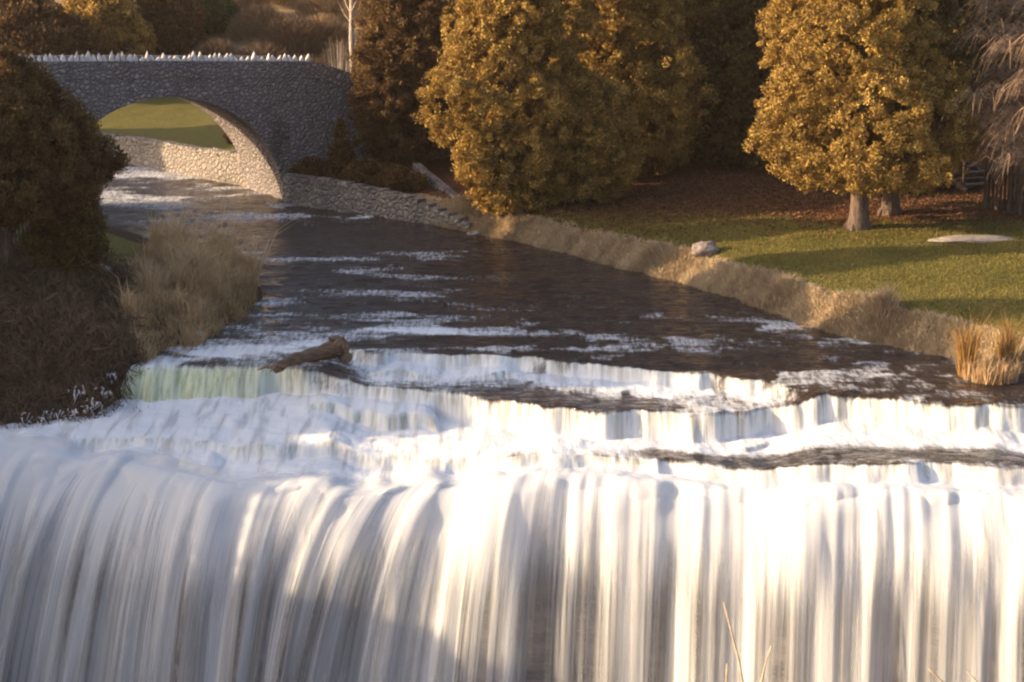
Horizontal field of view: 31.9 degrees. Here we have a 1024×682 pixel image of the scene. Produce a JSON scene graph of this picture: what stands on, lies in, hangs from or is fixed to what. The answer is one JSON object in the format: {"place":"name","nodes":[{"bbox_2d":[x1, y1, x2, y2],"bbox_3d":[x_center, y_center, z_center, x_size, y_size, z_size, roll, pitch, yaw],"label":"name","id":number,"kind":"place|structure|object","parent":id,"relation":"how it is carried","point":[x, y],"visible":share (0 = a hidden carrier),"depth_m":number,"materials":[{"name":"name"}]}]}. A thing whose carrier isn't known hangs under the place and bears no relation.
{"place":"outdoors","nodes":[
{"label":"outdoors","id":0,"kind":"place"},
{"bbox_2d":[12,223,41,245],"bbox_3d":[-17.352,-3.930,61.608,2.361,1.380,0.072,-6,14,-24],"label":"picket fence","id":1,"kind":"object","parent":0,"point":[15,235],"visible":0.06,"depth_m":61.80,"materials":[{"name":"grey wood"}]},
{"bbox_2d":[0,163,1023,490],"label":"river water","id":2,"kind":"structure","parent":0,"point":[474,355],"depth_m":52.41,"materials":[{"name":"brown liquid"}]},
{"bbox_2d":[257,335,351,372],"bbox_3d":[-6.114,0.395,52.787,3.014,0.846,0.702,-9,15,-35],"label":"driftwood log","id":3,"kind":"object","parent":2,"relation":"on","point":[335,346],"visible":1,"depth_m":53.00,"materials":[{"name":"brown wood"}]},
{"bbox_2d":[0,435,1023,681],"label":"waterfall","id":4,"kind":"structure","parent":0,"point":[426,543],"depth_m":46.52,"materials":[{"name":"liquid"}]},
{"bbox_2d":[0,539,1023,681],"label":"cliff","id":5,"kind":"structure","parent":0,"point":[536,654],"depth_m":48.35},
{"bbox_2d":[0,0,1023,681],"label":"ground","id":6,"kind":"structure","parent":0,"point":[180,120],"depth_m":67.09,"materials":[{"name":"green plant"}]},
{"bbox_2d":[0,0,116,55],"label":"evergreen tree","id":7,"kind":"object","parent":6,"relation":"on","point":[37,27],"visible":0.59,"depth_m":113.87,"materials":[{"name":"plant"}]},
{"bbox_2d":[18,170,111,283],"bbox_3d":[-14.461,-3.703,58.161,2.842,3.860,2.882,0,12,0],"label":"cedar bough shrub","id":8,"kind":"object","parent":6,"relation":"on","point":[79,242],"visible":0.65,"depth_m":57.39,"materials":[{"name":"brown plant"}]},
{"bbox_2d":[0,44,130,271],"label":"cedar tree","id":9,"kind":"object","parent":6,"relation":"on","point":[48,131],"visible":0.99,"depth_m":55.52,"materials":[{"name":"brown plant"}]},
{"bbox_2d":[21,372,128,426],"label":"ice","id":10,"kind":"structure","parent":6,"relation":"on","point":[84,392],"depth_m":49.11,"materials":[{"name":"white ice"}]},
{"bbox_2d":[0,236,150,438],"bbox_3d":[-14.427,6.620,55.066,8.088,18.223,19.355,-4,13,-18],"label":"bank brush","id":11,"kind":"object","parent":6,"relation":"on","point":[23,263],"visible":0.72,"depth_m":53.55,"materials":[{"name":"plant"}]},
{"bbox_2d":[97,264,111,273],"bbox_3d":[-13.831,-2.426,59.368,1.152,0.386,0.691,0,12,0],"label":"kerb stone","id":12,"kind":"object","parent":6,"relation":"on","point":[108,268],"visible":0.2,"depth_m":59.21,"materials":[{"name":"grey stone"}]},
{"bbox_2d":[57,0,157,55],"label":"evergreen tree","id":13,"kind":"object","parent":6,"relation":"on","point":[110,18],"visible":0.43,"depth_m":120.41,"materials":[{"name":"plant"}]},
{"bbox_2d":[129,0,207,55],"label":"evergreen tree","id":14,"kind":"object","parent":6,"relation":"on","point":[178,27],"visible":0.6,"depth_m":124.28,"materials":[{"name":"plant"}]},
{"bbox_2d":[94,132,244,184],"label":"stone wall","id":15,"kind":"structure","parent":6,"relation":"on","point":[217,164],"depth_m":93.90,"materials":[{"name":"beige stone"}]},
{"bbox_2d":[106,176,312,366],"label":"reeds","id":16,"kind":"object","parent":6,"relation":"on","point":[180,275],"visible":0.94,"depth_m":59.33,"materials":[{"name":"beige plant"}]},
{"bbox_2d":[191,35,240,55],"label":"bush","id":17,"kind":"object","parent":6,"relation":"on","point":[213,48],"visible":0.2,"depth_m":120.22,"materials":[{"name":"brown plant"}]},
{"bbox_2d":[197,0,238,34],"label":"evergreen tree","id":18,"kind":"object","parent":6,"relation":"on","point":[224,8],"visible":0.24,"depth_m":128.59,"materials":[{"name":"green plant"}]},
{"bbox_2d":[221,129,232,144],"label":"round bush","id":19,"kind":"object","parent":6,"relation":"on","point":[224,134],"visible":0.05,"depth_m":96.95,"materials":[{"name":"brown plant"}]},
{"bbox_2d":[213,0,274,23],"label":"bush","id":20,"kind":"object","parent":6,"relation":"on","point":[242,3],"visible":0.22,"depth_m":130.96,"materials":[{"name":"brown plant"}]},
{"bbox_2d":[19,51,468,198],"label":"stone bridge","id":21,"kind":"structure","parent":6,"relation":"on","point":[273,117],"depth_m":83.96,"materials":[{"name":"grey stone"}]},
{"bbox_2d":[224,2,292,40],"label":"bush","id":22,"kind":"object","parent":6,"relation":"on","point":[242,28],"visible":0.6,"depth_m":127.37,"materials":[{"name":"brown plant"}]},
{"bbox_2d":[233,39,292,58],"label":"bush","id":23,"kind":"object","parent":6,"relation":"on","point":[267,50],"visible":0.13,"depth_m":118.30,"materials":[{"name":"brown plant"}]},
{"bbox_2d":[250,0,296,7],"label":"bush","id":24,"kind":"object","parent":6,"relation":"on","point":[276,2],"visible":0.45,"depth_m":134.31,"materials":[{"name":"brown plant"}]},
{"bbox_2d":[256,12,330,57],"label":"bush","id":25,"kind":"object","parent":6,"relation":"on","point":[274,33],"visible":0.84,"depth_m":123.53,"materials":[{"name":"brown plant"}]},
{"bbox_2d":[288,155,331,176],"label":"shrub","id":26,"kind":"object","parent":6,"relation":"on","point":[309,165],"visible":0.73,"depth_m":84.06,"materials":[{"name":"brown plant"}]},
{"bbox_2d":[292,53,334,66],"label":"bush","id":27,"kind":"object","parent":6,"relation":"on","point":[318,61],"visible":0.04,"depth_m":116.79,"materials":[{"name":"brown plant"}]},
{"bbox_2d":[290,0,357,18],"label":"bush","id":28,"kind":"object","parent":6,"relation":"on","point":[332,6],"visible":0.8,"depth_m":130.70,"materials":[{"name":"brown plant"}]},
{"bbox_2d":[295,10,355,51],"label":"bush","id":29,"kind":"object","parent":6,"relation":"on","point":[332,29],"visible":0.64,"depth_m":124.55,"materials":[{"name":"brown plant"}]},
{"bbox_2d":[321,37,355,71],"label":"bare shrub","id":30,"kind":"object","parent":6,"relation":"on","point":[339,64],"visible":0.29,"depth_m":90.30,"materials":[{"name":"beige plant"}]},
{"bbox_2d":[321,118,356,179],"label":"conical shrub","id":31,"kind":"object","parent":6,"relation":"on","point":[340,153],"visible":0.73,"depth_m":83.30,"materials":[{"name":"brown plant"}]},
{"bbox_2d":[317,37,370,77],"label":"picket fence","id":32,"kind":"object","parent":6,"relation":"on","point":[344,48],"visible":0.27,"depth_m":119.17,"materials":[{"name":"wood"}]},
{"bbox_2d":[337,0,359,69],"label":"slender tree","id":33,"kind":"object","parent":6,"relation":"on","point":[351,15],"visible":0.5,"depth_m":102.49,"materials":[{"name":"white plant"}]},
{"bbox_2d":[338,0,366,19],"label":"bush","id":34,"kind":"object","parent":6,"relation":"on","point":[356,7],"visible":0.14,"depth_m":129.22,"materials":[{"name":"brown plant"}]},
{"bbox_2d":[338,157,391,185],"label":"shrub","id":35,"kind":"object","parent":6,"relation":"on","point":[361,171],"visible":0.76,"depth_m":82.23,"materials":[{"name":"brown plant"}]},
{"bbox_2d":[282,173,473,229],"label":"stone wall","id":36,"kind":"structure","parent":6,"relation":"on","point":[329,193],"depth_m":80.98,"materials":[{"name":"grey stone"}]},
{"bbox_2d":[367,164,431,192],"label":"shrub","id":37,"kind":"object","parent":6,"relation":"on","point":[399,178],"visible":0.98,"depth_m":80.83,"materials":[{"name":"brown plant"}]},
{"bbox_2d":[343,0,457,168],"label":"cedar tree","id":38,"kind":"object","parent":6,"relation":"on","point":[394,54],"visible":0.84,"depth_m":83.70,"materials":[{"name":"brown plant"}]},
{"bbox_2d":[413,163,459,197],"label":"stone kerb","id":39,"kind":"structure","parent":6,"relation":"on","point":[438,183],"depth_m":81.59,"materials":[{"name":"grey stone"}]},
{"bbox_2d":[416,0,524,92],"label":"evergreen tree","id":40,"kind":"object","parent":6,"relation":"on","point":[436,48],"visible":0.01,"depth_m":90.13,"materials":[{"name":"plant"}]},
{"bbox_2d":[466,231,483,234],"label":"bank stone","id":41,"kind":"object","parent":6,"relation":"on","point":[473,233],"visible":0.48,"depth_m":75.68,"materials":[{"name":"grey stone"}]},
{"bbox_2d":[412,0,601,215],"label":"cedar tree","id":42,"kind":"object","parent":6,"relation":"on","point":[494,123],"visible":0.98,"depth_m":73.31,"materials":[{"name":"yellow plant"}]},
{"bbox_2d":[525,60,646,204],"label":"cedar tree","id":43,"kind":"object","parent":6,"relation":"on","point":[603,137],"visible":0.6,"depth_m":74.69,"materials":[{"name":"brown plant"}]},
{"bbox_2d":[542,0,719,179],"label":"cedar tree","id":44,"kind":"object","parent":6,"relation":"on","point":[629,48],"visible":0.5,"depth_m":79.10,"materials":[{"name":"brown plant"}]},
{"bbox_2d":[691,241,719,256],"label":"boulder","id":45,"kind":"object","parent":6,"relation":"on","point":[707,248],"visible":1,"depth_m":65.73,"materials":[{"name":"stone"}]},
{"bbox_2d":[429,192,1009,364],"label":"dry grass","id":46,"kind":"structure","parent":6,"relation":"on","point":[863,317],"depth_m":62.02,"materials":[{"name":"beige plant"}]},
{"bbox_2d":[641,0,797,156],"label":"cedar tree","id":47,"kind":"object","parent":6,"relation":"on","point":[697,13],"visible":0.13,"depth_m":83.04,"materials":[{"name":"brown plant"}]},
{"bbox_2d":[423,88,1023,253],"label":"fallen leaves","id":48,"kind":"object","parent":6,"relation":"on","point":[688,200],"visible":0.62,"depth_m":73.66,"materials":[{"name":"brown plant"}]},
{"bbox_2d":[723,602,743,681],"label":"dry stalk","id":49,"kind":"object","parent":6,"relation":"on","point":[739,664],"visible":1,"depth_m":4.68,"materials":[{"name":"beige plant"}]},
{"bbox_2d":[686,0,819,169],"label":"evergreen tree","id":50,"kind":"object","parent":6,"relation":"on","point":[737,52],"visible":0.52,"depth_m":81.46,"materials":[{"name":"green plant"}]},
{"bbox_2d":[760,645,771,681],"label":"dry stalk","id":51,"kind":"object","parent":6,"relation":"on","point":[762,676],"visible":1,"depth_m":4.69,"materials":[{"name":"beige plant"}]},
{"bbox_2d":[528,160,1023,342],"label":"lawn grass","id":52,"kind":"structure","parent":6,"relation":"on","point":[905,232],"depth_m":64.08,"materials":[{"name":"green plant"}]},
{"bbox_2d":[741,0,985,230],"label":"cedar tree","id":53,"kind":"object","parent":6,"relation":"on","point":[826,104],"visible":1,"depth_m":65.26,"materials":[{"name":"yellow plant"}]},
{"bbox_2d":[845,0,965,215],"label":"cedar tree","id":54,"kind":"object","parent":6,"relation":"on","point":[890,204],"visible":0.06,"depth_m":68.58,"materials":[{"name":"brown plant"}]},
{"bbox_2d":[824,0,1014,107],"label":"evergreen tree","id":55,"kind":"object","parent":6,"relation":"on","point":[967,60],"visible":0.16,"depth_m":78.90,"materials":[{"name":"plant"}]},
{"bbox_2d":[902,152,941,193],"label":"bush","id":56,"kind":"object","parent":6,"relation":"on","point":[937,187],"visible":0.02,"depth_m":74.72,"materials":[{"name":"brown plant"}]},
{"bbox_2d":[919,125,1006,192],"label":"wooden stairs","id":57,"kind":"structure","parent":6,"relation":"on","point":[964,186],"depth_m":74.92,"materials":[{"name":"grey wood"}]},
{"bbox_2d":[931,306,1008,376],"bbox_3d":[13.121,-0.100,51.277,2.421,2.252,2.766,8,15,34],"label":"grass clump","id":58,"kind":"object","parent":6,"relation":"on","point":[970,348],"visible":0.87,"depth_m":51.20,"materials":[{"name":"beige plant"}]},
{"bbox_2d":[928,235,1014,242],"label":"stone slab","id":59,"kind":"structure","parent":6,"relation":"on","point":[971,238],"depth_m":65.14,"materials":[{"name":"white stone"}]},
{"bbox_2d":[939,0,1023,201],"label":"bare willow","id":60,"kind":"object","parent":6,"relation":"on","point":[1012,118],"visible":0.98,"depth_m":64.71,"materials":[{"name":"brown plant"}]},
{"bbox_2d":[945,0,1023,62],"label":"evergreen tree","id":61,"kind":"object","parent":6,"relation":"on","point":[1003,17],"visible":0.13,"depth_m":81.15,"materials":[{"name":"plant"}]},
{"bbox_2d":[953,348,1023,384],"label":"grass clump","id":62,"kind":"object","parent":6,"relation":"on","point":[983,371],"visible":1,"depth_m":50.80,"materials":[{"name":"beige plant"}]},
{"bbox_2d":[973,308,1023,370],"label":"grass clump","id":63,"kind":"object","parent":6,"relation":"on","point":[1005,348],"visible":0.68,"depth_m":51.74,"materials":[{"name":"beige plant"}]},
{"bbox_2d":[983,157,1023,214],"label":"board fence","id":64,"kind":"object","parent":6,"relation":"on","point":[1012,199],"visible":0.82,"depth_m":70.10,"materials":[{"name":"brown wood"}]}
]}

